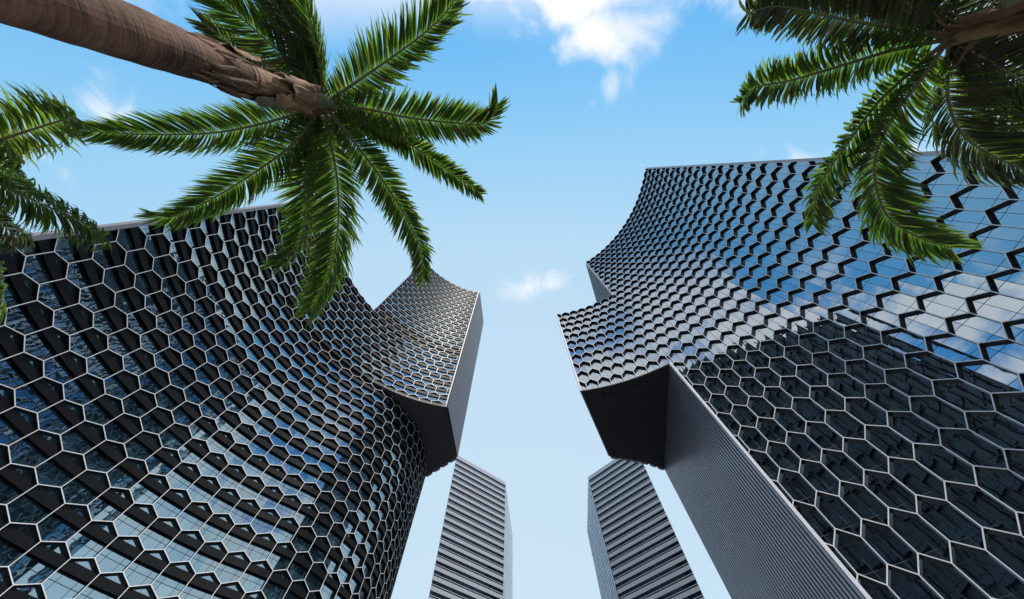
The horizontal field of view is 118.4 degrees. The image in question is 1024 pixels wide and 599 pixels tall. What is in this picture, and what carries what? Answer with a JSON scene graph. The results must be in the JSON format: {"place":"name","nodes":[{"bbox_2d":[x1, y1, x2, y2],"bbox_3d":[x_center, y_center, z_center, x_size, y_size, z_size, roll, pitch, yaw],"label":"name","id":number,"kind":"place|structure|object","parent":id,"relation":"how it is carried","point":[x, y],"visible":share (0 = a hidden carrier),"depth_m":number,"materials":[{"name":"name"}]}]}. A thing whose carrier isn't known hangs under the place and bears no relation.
{"place":"outdoors","nodes":[
{"label":"outdoors","id":0,"kind":"place"},
{"bbox_2d":[0,199,483,598],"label":"residential tower","id":1,"kind":"structure","parent":0,"point":[192,412],"depth_m":59.02,"materials":[{"name":"white metal"}]},
{"bbox_2d":[0,463,37,504],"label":"window","id":2,"kind":"structure","parent":1,"relation":"in","point":[8,493],"depth_m":39.48,"materials":[{"name":"glass"}]},
{"bbox_2d":[0,406,38,445],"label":"window","id":3,"kind":"structure","parent":1,"relation":"in","point":[8,435],"depth_m":40.48,"materials":[{"name":"blue glass"}]},
{"bbox_2d":[0,523,40,566],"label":"window","id":4,"kind":"structure","parent":1,"relation":"in","point":[9,554],"depth_m":38.10,"materials":[{"name":"black glass"}]},
{"bbox_2d":[0,352,43,388],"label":"window","id":5,"kind":"structure","parent":1,"relation":"in","point":[10,377],"depth_m":41.23,"materials":[{"name":"blue glass"}]},
{"bbox_2d":[5,300,53,334],"bbox_3d":[-67.139,2.522,42.336,0.870,4.660,4.078,0,-68,0],"label":"window","id":6,"kind":"structure","parent":1,"relation":"in","point":[17,319],"depth_m":42.16,"materials":[{"name":"black glass"}]},
{"bbox_2d":[7,484,64,523],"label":"window","id":7,"kind":"structure","parent":1,"relation":"in","point":[22,509],"depth_m":40.06,"materials":[{"name":"blue glass"}]},
{"bbox_2d":[9,429,62,466],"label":"window","id":8,"kind":"structure","parent":1,"relation":"in","point":[22,452],"depth_m":41.33,"materials":[{"name":"blue glass"}]},
{"bbox_2d":[8,541,70,584],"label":"window","id":9,"kind":"structure","parent":1,"relation":"in","point":[26,569],"depth_m":38.70,"materials":[{"name":"blue glass"}]},
{"bbox_2d":[15,377,63,412],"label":"window","id":10,"kind":"structure","parent":1,"relation":"in","point":[26,397],"depth_m":42.52,"materials":[{"name":"blue glass"}]},
{"bbox_2d":[22,252,68,283],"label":"window","id":11,"kind":"structure","parent":1,"relation":"in","point":[34,268],"depth_m":43.29,"materials":[{"name":"blue glass"}]},
{"bbox_2d":[24,326,69,360],"bbox_3d":[-67.076,6.305,43.877,0.993,4.660,4.091,0,-68,0],"label":"window","id":12,"kind":"structure","parent":1,"relation":"in","point":[35,345],"depth_m":43.68,"materials":[{"name":"blue glass"}]},
{"bbox_2d":[37,278,80,310],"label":"window","id":13,"kind":"structure","parent":1,"relation":"in","point":[48,296],"depth_m":44.82,"materials":[{"name":"blue glass"}]},
{"bbox_2d":[35,450,86,486],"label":"window","id":14,"kind":"structure","parent":1,"relation":"in","point":[48,473],"depth_m":42.80,"materials":[{"name":"blue glass"}]},
{"bbox_2d":[37,399,84,434],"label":"window","id":15,"kind":"structure","parent":1,"relation":"in","point":[49,420],"depth_m":44.03,"materials":[{"name":"blue glass"}]},
{"bbox_2d":[36,503,91,541],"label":"window","id":16,"kind":"structure","parent":1,"relation":"in","point":[51,528],"depth_m":41.46,"materials":[{"name":"blue glass"}]},
{"bbox_2d":[44,350,86,383],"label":"window","id":17,"kind":"structure","parent":1,"relation":"in","point":[54,370],"depth_m":45.23,"materials":[{"name":"blue glass"}]},
{"bbox_2d":[42,558,99,598],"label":"window","id":18,"kind":"structure","parent":1,"relation":"in","point":[59,585],"depth_m":40.04,"materials":[{"name":"blue glass"}]},
{"bbox_2d":[53,304,93,334],"bbox_3d":[-67.149,3.011,46.541,0.849,4.660,4.079,0,-68,0],"label":"window","id":19,"kind":"structure","parent":1,"relation":"in","point":[62,320],"depth_m":46.36,"materials":[{"name":"blue glass"}]},
{"bbox_2d":[60,420,105,454],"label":"window","id":20,"kind":"structure","parent":1,"relation":"in","point":[72,441],"depth_m":45.54,"materials":[{"name":"blue glass"}]},
{"bbox_2d":[63,373,104,405],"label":"window","id":21,"kind":"structure","parent":1,"relation":"in","point":[73,392],"depth_m":46.76,"materials":[{"name":"blue glass"}]},
{"bbox_2d":[61,470,110,504],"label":"window","id":22,"kind":"structure","parent":1,"relation":"in","point":[74,492],"depth_m":44.22,"materials":[{"name":"glass"}]},
{"bbox_2d":[70,327,107,357],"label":"window","id":23,"kind":"structure","parent":1,"relation":"in","point":[79,345],"depth_m":47.93,"materials":[{"name":"blue glass"}]},
{"bbox_2d":[66,520,117,557],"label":"window","id":24,"kind":"structure","parent":1,"relation":"in","point":[80,545],"depth_m":42.82,"materials":[{"name":"blue glass"}]},
{"bbox_2d":[74,572,128,598],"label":"window","id":25,"kind":"structure","parent":1,"relation":"in","point":[89,592],"depth_m":41.94,"materials":[{"name":"blue glass"}]},
{"bbox_2d":[83,394,123,425],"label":"window","id":26,"kind":"structure","parent":1,"relation":"in","point":[93,412],"depth_m":48.26,"materials":[{"name":"blue glass"}]},
{"bbox_2d":[84,440,126,472],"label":"window","id":27,"kind":"structure","parent":1,"relation":"in","point":[94,459],"depth_m":46.98,"materials":[{"name":"glass"}]},
{"bbox_2d":[87,487,133,520],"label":"window","id":28,"kind":"structure","parent":1,"relation":"in","point":[99,508],"depth_m":45.63,"materials":[{"name":"blue glass"}]},
{"bbox_2d":[95,536,143,572],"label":"window","id":29,"kind":"structure","parent":1,"relation":"in","point":[108,560],"depth_m":44.13,"materials":[{"name":"blue glass"}]},
{"bbox_2d":[107,457,148,488],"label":"window","id":30,"kind":"structure","parent":1,"relation":"in","point":[118,478],"depth_m":48.40,"materials":[{"name":"blue glass"}]},
{"bbox_2d":[113,503,157,535],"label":"window","id":31,"kind":"structure","parent":1,"relation":"in","point":[125,525],"depth_m":46.96,"materials":[{"name":"blue glass"}]},
{"bbox_2d":[123,549,169,585],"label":"window","id":32,"kind":"structure","parent":1,"relation":"in","point":[136,574],"depth_m":45.37,"materials":[{"name":"blue glass"}]},
{"bbox_2d":[130,473,169,503],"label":"window","id":33,"kind":"structure","parent":1,"relation":"in","point":[140,493],"depth_m":49.76,"materials":[{"name":"blue glass"}]},
{"bbox_2d":[139,517,181,549],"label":"window","id":34,"kind":"structure","parent":1,"relation":"in","point":[151,539],"depth_m":48.22,"materials":[{"name":"blue glass"}]},
{"bbox_2d":[151,561,195,597],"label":"window","id":35,"kind":"structure","parent":1,"relation":"in","point":[163,586],"depth_m":46.53,"materials":[{"name":"blue glass"}]},
{"bbox_2d":[164,530,204,561],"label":"window","id":36,"kind":"structure","parent":1,"relation":"in","point":[175,551],"depth_m":49.44,"materials":[{"name":"blue glass"}]},
{"bbox_2d":[189,541,227,573],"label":"window","id":37,"kind":"structure","parent":1,"relation":"in","point":[201,563],"depth_m":50.55,"materials":[{"name":"blue glass"}]},
{"bbox_2d":[428,456,512,598],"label":"striped tower","id":38,"kind":"structure","parent":0,"point":[474,558],"depth_m":173.95,"materials":[{"name":"black metal"}]},
{"bbox_2d":[0,0,1021,598],"label":"sky","id":39,"kind":"structure","parent":0,"point":[602,93],"materials":[{"name":"blue"}]},
{"bbox_2d":[587,458,704,598],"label":"striped tower","id":40,"kind":"structure","parent":0,"point":[636,550],"depth_m":169.66,"materials":[{"name":"black metal"}]},
{"bbox_2d":[556,150,1023,598],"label":"office tower","id":41,"kind":"structure","parent":0,"point":[779,396],"depth_m":53.21,"materials":[{"name":"white metal"}]},
{"bbox_2d":[766,441,800,471],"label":"window","id":42,"kind":"structure","parent":41,"relation":"in","point":[781,454],"depth_m":51.29,"materials":[{"name":"black glass"}]},
{"bbox_2d":[774,408,805,433],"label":"window","id":43,"kind":"structure","parent":41,"relation":"in","point":[787,418],"depth_m":54.32,"materials":[{"name":"black glass"}]},
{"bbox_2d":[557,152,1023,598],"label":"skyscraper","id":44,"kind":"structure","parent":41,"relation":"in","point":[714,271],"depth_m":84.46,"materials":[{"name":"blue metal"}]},
{"bbox_2d":[778,468,815,505],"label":"window","id":45,"kind":"structure","parent":41,"relation":"in","point":[799,489],"depth_m":47.34,"materials":[{"name":"black glass"}]},
{"bbox_2d":[785,431,821,462],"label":"window","id":46,"kind":"structure","parent":41,"relation":"in","point":[804,447],"depth_m":50.44,"materials":[{"name":"black glass"}]},
{"bbox_2d":[791,397,825,422],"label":"window","id":47,"kind":"structure","parent":41,"relation":"in","point":[809,410],"depth_m":53.42,"materials":[{"name":"black glass"}]},
{"bbox_2d":[793,500,834,545],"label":"window","id":48,"kind":"structure","parent":41,"relation":"in","point":[821,526],"depth_m":43.27,"materials":[{"name":"black glass"}]},
{"bbox_2d":[799,459,839,495],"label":"window","id":49,"kind":"structure","parent":41,"relation":"in","point":[820,478],"depth_m":46.56,"materials":[{"name":"black glass"}]},
{"bbox_2d":[805,421,842,451],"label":"window","id":50,"kind":"structure","parent":41,"relation":"in","point":[822,434],"depth_m":49.58,"materials":[{"name":"black glass"}]},
{"bbox_2d":[809,386,844,410],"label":"window","id":51,"kind":"structure","parent":41,"relation":"in","point":[826,397],"depth_m":52.47,"materials":[{"name":"black glass"}]},
{"bbox_2d":[812,351,845,373],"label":"window","id":52,"kind":"structure","parent":41,"relation":"in","point":[828,362],"depth_m":55.27,"materials":[{"name":"black glass"}]},
{"bbox_2d":[815,491,860,535],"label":"window","id":53,"kind":"structure","parent":41,"relation":"in","point":[832,507],"depth_m":42.65,"materials":[{"name":"black glass"}]},
{"bbox_2d":[821,449,863,484],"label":"window","id":54,"kind":"structure","parent":41,"relation":"in","point":[838,463],"depth_m":45.68,"materials":[{"name":"black glass"}]},
{"bbox_2d":[825,410,864,438],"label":"window","id":55,"kind":"structure","parent":41,"relation":"in","point":[846,425],"depth_m":48.63,"materials":[{"name":"black glass"}]},
{"bbox_2d":[827,373,864,397],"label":"window","id":56,"kind":"structure","parent":41,"relation":"in","point":[844,384],"depth_m":51.40,"materials":[{"name":"black glass"}]},
{"bbox_2d":[828,338,863,360],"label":"window","id":57,"kind":"structure","parent":41,"relation":"in","point":[845,349],"depth_m":54.16,"materials":[{"name":"black glass"}]},
{"bbox_2d":[841,289,876,310],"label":"window","id":58,"kind":"structure","parent":41,"relation":"in","point":[859,300],"depth_m":55.63,"materials":[{"name":"blue glass"}]},
{"bbox_2d":[834,528,886,584],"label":"window","id":59,"kind":"structure","parent":41,"relation":"in","point":[853,548],"depth_m":38.72,"materials":[{"name":"black glass"}]},
{"bbox_2d":[844,323,881,345],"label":"window","id":60,"kind":"structure","parent":41,"relation":"in","point":[862,334],"depth_m":53.05,"materials":[{"name":"black glass"}]},
{"bbox_2d":[839,481,888,525],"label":"window","id":61,"kind":"structure","parent":41,"relation":"in","point":[862,501],"depth_m":41.83,"materials":[{"name":"black glass"}]},
{"bbox_2d":[845,359,885,383],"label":"window","id":62,"kind":"structure","parent":41,"relation":"in","point":[866,372],"depth_m":50.41,"materials":[{"name":"black glass"}]},
{"bbox_2d":[843,437,888,472],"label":"window","id":63,"kind":"structure","parent":41,"relation":"in","point":[867,456],"depth_m":44.81,"materials":[{"name":"black glass"}]},
{"bbox_2d":[845,398,887,425],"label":"window","id":64,"kind":"structure","parent":41,"relation":"in","point":[867,412],"depth_m":47.62,"materials":[{"name":"black glass"}]},
{"bbox_2d":[855,273,892,294],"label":"window","id":65,"kind":"structure","parent":41,"relation":"in","point":[871,283],"depth_m":54.41,"materials":[{"name":"blue glass"}]},
{"bbox_2d":[859,307,899,330],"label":"window","id":66,"kind":"structure","parent":41,"relation":"in","point":[880,319],"depth_m":51.89,"materials":[{"name":"blue glass"}]},
{"bbox_2d":[863,344,905,368],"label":"window","id":67,"kind":"structure","parent":41,"relation":"in","point":[883,356],"depth_m":49.29,"materials":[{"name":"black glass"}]},
{"bbox_2d":[864,383,910,411],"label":"window","id":68,"kind":"structure","parent":41,"relation":"in","point":[883,395],"depth_m":46.62,"materials":[{"name":"black glass"}]},
{"bbox_2d":[868,255,908,277],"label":"window","id":69,"kind":"structure","parent":41,"relation":"in","point":[887,266],"depth_m":53.19,"materials":[{"name":"blue glass"}]},
{"bbox_2d":[861,518,918,574],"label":"window","id":70,"kind":"structure","parent":41,"relation":"in","point":[896,552],"depth_m":37.92,"materials":[{"name":"black glass"}]},
{"bbox_2d":[865,425,914,459],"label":"window","id":71,"kind":"structure","parent":41,"relation":"in","point":[884,438],"depth_m":43.83,"materials":[{"name":"black glass"}]},
{"bbox_2d":[864,469,916,513],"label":"window","id":72,"kind":"structure","parent":41,"relation":"in","point":[884,486],"depth_m":40.94,"materials":[{"name":"black glass"}]},
{"bbox_2d":[875,290,918,313],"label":"window","id":73,"kind":"structure","parent":41,"relation":"in","point":[894,301],"depth_m":50.72,"materials":[{"name":"blue glass"}]},
{"bbox_2d":[880,327,926,353],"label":"window","id":74,"kind":"structure","parent":41,"relation":"in","point":[902,340],"depth_m":48.16,"materials":[{"name":"blue glass"}]},
{"bbox_2d":[884,368,933,395],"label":"window","id":75,"kind":"structure","parent":41,"relation":"in","point":[905,380],"depth_m":45.54,"materials":[{"name":"black glass"}]},
{"bbox_2d":[890,272,936,295],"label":"window","id":76,"kind":"structure","parent":41,"relation":"in","point":[914,284],"depth_m":49.48,"materials":[{"name":"blue glass"}]},
{"bbox_2d":[887,411,940,444],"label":"window","id":77,"kind":"structure","parent":41,"relation":"in","point":[914,428],"depth_m":42.82,"materials":[{"name":"black glass"}]},
{"bbox_2d":[887,564,942,598],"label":"window","id":78,"kind":"structure","parent":41,"relation":"in","point":[905,584],"depth_m":35.11,"materials":[{"name":"black glass"}]},
{"bbox_2d":[888,457,945,499],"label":"window","id":79,"kind":"structure","parent":41,"relation":"in","point":[914,476],"depth_m":40.00,"materials":[{"name":"black glass"}]},
{"bbox_2d":[888,507,951,562],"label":"window","id":80,"kind":"structure","parent":41,"relation":"in","point":[912,528],"depth_m":37.06,"materials":[{"name":"black glass"}]},
{"bbox_2d":[898,310,947,335],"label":"window","id":81,"kind":"structure","parent":41,"relation":"in","point":[920,322],"depth_m":46.98,"materials":[{"name":"blue glass"}]},
{"bbox_2d":[905,255,954,276],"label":"window","id":82,"kind":"structure","parent":41,"relation":"in","point":[931,269],"depth_m":48.30,"materials":[{"name":"blue glass"}]},
{"bbox_2d":[904,351,957,379],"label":"window","id":83,"kind":"structure","parent":41,"relation":"in","point":[932,366],"depth_m":44.41,"materials":[{"name":"black glass"}]},
{"bbox_2d":[909,396,967,428],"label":"window","id":84,"kind":"structure","parent":41,"relation":"in","point":[932,409],"depth_m":41.77,"materials":[{"name":"black glass"}]},
{"bbox_2d":[915,291,968,317],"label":"window","id":85,"kind":"structure","parent":41,"relation":"in","point":[938,303],"depth_m":45.80,"materials":[{"name":"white glass"}]},
{"bbox_2d":[920,173,968,195],"bbox_3d":[67.738,-18.019,47.761,0.999,6.180,3.379,0,-68,0],"label":"window","id":86,"kind":"structure","parent":41,"relation":"in","point":[942,184],"depth_m":48.14,"materials":[{"name":"blue glass"}]},
{"bbox_2d":[913,443,976,485],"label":"window","id":87,"kind":"structure","parent":41,"relation":"in","point":[945,464],"depth_m":39.02,"materials":[{"name":"black glass"}]},
{"bbox_2d":[916,495,985,549],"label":"window","id":88,"kind":"structure","parent":41,"relation":"in","point":[948,520],"depth_m":36.16,"materials":[{"name":"black glass"}]},
{"bbox_2d":[924,333,981,361],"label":"window","id":89,"kind":"structure","parent":41,"relation":"in","point":[954,348],"depth_m":43.26,"materials":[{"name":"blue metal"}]},
{"bbox_2d":[918,553,990,598],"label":"window","id":90,"kind":"structure","parent":41,"relation":"in","point":[945,578],"depth_m":33.80,"materials":[{"name":"black glass"}]},
{"bbox_2d":[933,270,989,297],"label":"window","id":91,"kind":"structure","parent":41,"relation":"in","point":[957,283],"depth_m":44.57,"materials":[{"name":"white glass"}]},
{"bbox_2d":[935,209,990,233],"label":"window","id":92,"kind":"structure","parent":41,"relation":"in","point":[969,220],"depth_m":45.46,"materials":[{"name":"blue glass"}]},
{"bbox_2d":[932,378,994,410],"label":"window","id":93,"kind":"structure","parent":41,"relation":"in","point":[965,396],"depth_m":40.68,"materials":[{"name":"black glass"}]},
{"bbox_2d":[938,428,1007,468],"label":"window","id":94,"kind":"structure","parent":41,"relation":"in","point":[966,444],"depth_m":37.97,"materials":[{"name":"black glass"}]},
{"bbox_2d":[944,313,1006,342],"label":"window","id":95,"kind":"structure","parent":41,"relation":"in","point":[972,327],"depth_m":42.09,"materials":[{"name":"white glass"}]},
{"bbox_2d":[948,185,1007,210],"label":"window","id":96,"kind":"structure","parent":41,"relation":"in","point":[974,197],"depth_m":44.45,"materials":[{"name":"blue glass"}]},
{"bbox_2d":[952,249,1011,275],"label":"window","id":97,"kind":"structure","parent":41,"relation":"in","point":[981,262],"depth_m":43.19,"materials":[{"name":"blue glass"}]},
{"bbox_2d":[944,481,1020,534],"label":"window","id":98,"kind":"structure","parent":41,"relation":"in","point":[987,511],"depth_m":35.19,"materials":[{"name":"black glass"}]},
{"bbox_2d":[949,541,1023,598],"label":"window","id":99,"kind":"structure","parent":41,"relation":"in","point":[981,567],"depth_m":32.56,"materials":[{"name":"black glass"}]},
{"bbox_2d":[954,359,1023,392],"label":"window","id":100,"kind":"structure","parent":41,"relation":"in","point":[987,376],"depth_m":39.53,"materials":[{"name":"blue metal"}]},
{"bbox_2d":[964,411,1023,449],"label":"window","id":101,"kind":"structure","parent":41,"relation":"in","point":[1007,433],"depth_m":37.25,"materials":[{"name":"black glass"}]},
{"bbox_2d":[964,291,1023,321],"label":"window","id":102,"kind":"structure","parent":41,"relation":"in","point":[995,306],"depth_m":41.00,"materials":[{"name":"glass"}]},
{"bbox_2d":[968,224,1023,252],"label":"window","id":103,"kind":"structure","parent":41,"relation":"in","point":[997,238],"depth_m":42.08,"materials":[{"name":"blue glass"}]},
{"bbox_2d":[973,466,1023,512],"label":"window","id":104,"kind":"structure","parent":41,"relation":"in","point":[1006,486],"depth_m":34.97,"materials":[{"name":"black glass"}]},
{"bbox_2d":[978,339,1023,372],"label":"window","id":105,"kind":"structure","parent":41,"relation":"in","point":[1008,354],"depth_m":39.10,"materials":[{"name":"blue glass"}]},
{"bbox_2d":[982,527,1023,579],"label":"window","id":106,"kind":"structure","parent":41,"relation":"in","point":[1008,548],"depth_m":32.62,"materials":[{"name":"black glass"}]},
{"bbox_2d":[984,268,1023,298],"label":"window","id":107,"kind":"structure","parent":41,"relation":"in","point":[1010,282],"depth_m":40.58,"materials":[{"name":"blue glass"}]},
{"bbox_2d":[984,199,1023,227],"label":"window","id":108,"kind":"structure","parent":41,"relation":"in","point":[1010,212],"depth_m":41.65,"materials":[{"name":"blue glass"}]},
{"label":"plaza","id":109,"kind":"structure","parent":0,"visible":0},
{"bbox_2d":[0,80,111,326],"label":"palm tree","id":110,"kind":"object","parent":109,"relation":"on","point":[14,146],"visible":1,"depth_m":5.04,"materials":[{"name":"green plant"}]},
{"bbox_2d":[0,0,511,328],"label":"palm tree","id":111,"kind":"object","parent":109,"relation":"on","point":[124,30],"visible":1,"depth_m":6.53,"materials":[{"name":"green plant"}]},
{"bbox_2d":[729,0,1023,266],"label":"palm tree","id":112,"kind":"object","parent":109,"relation":"on","point":[979,46],"visible":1,"depth_m":5.31,"materials":[{"name":"green plant"}]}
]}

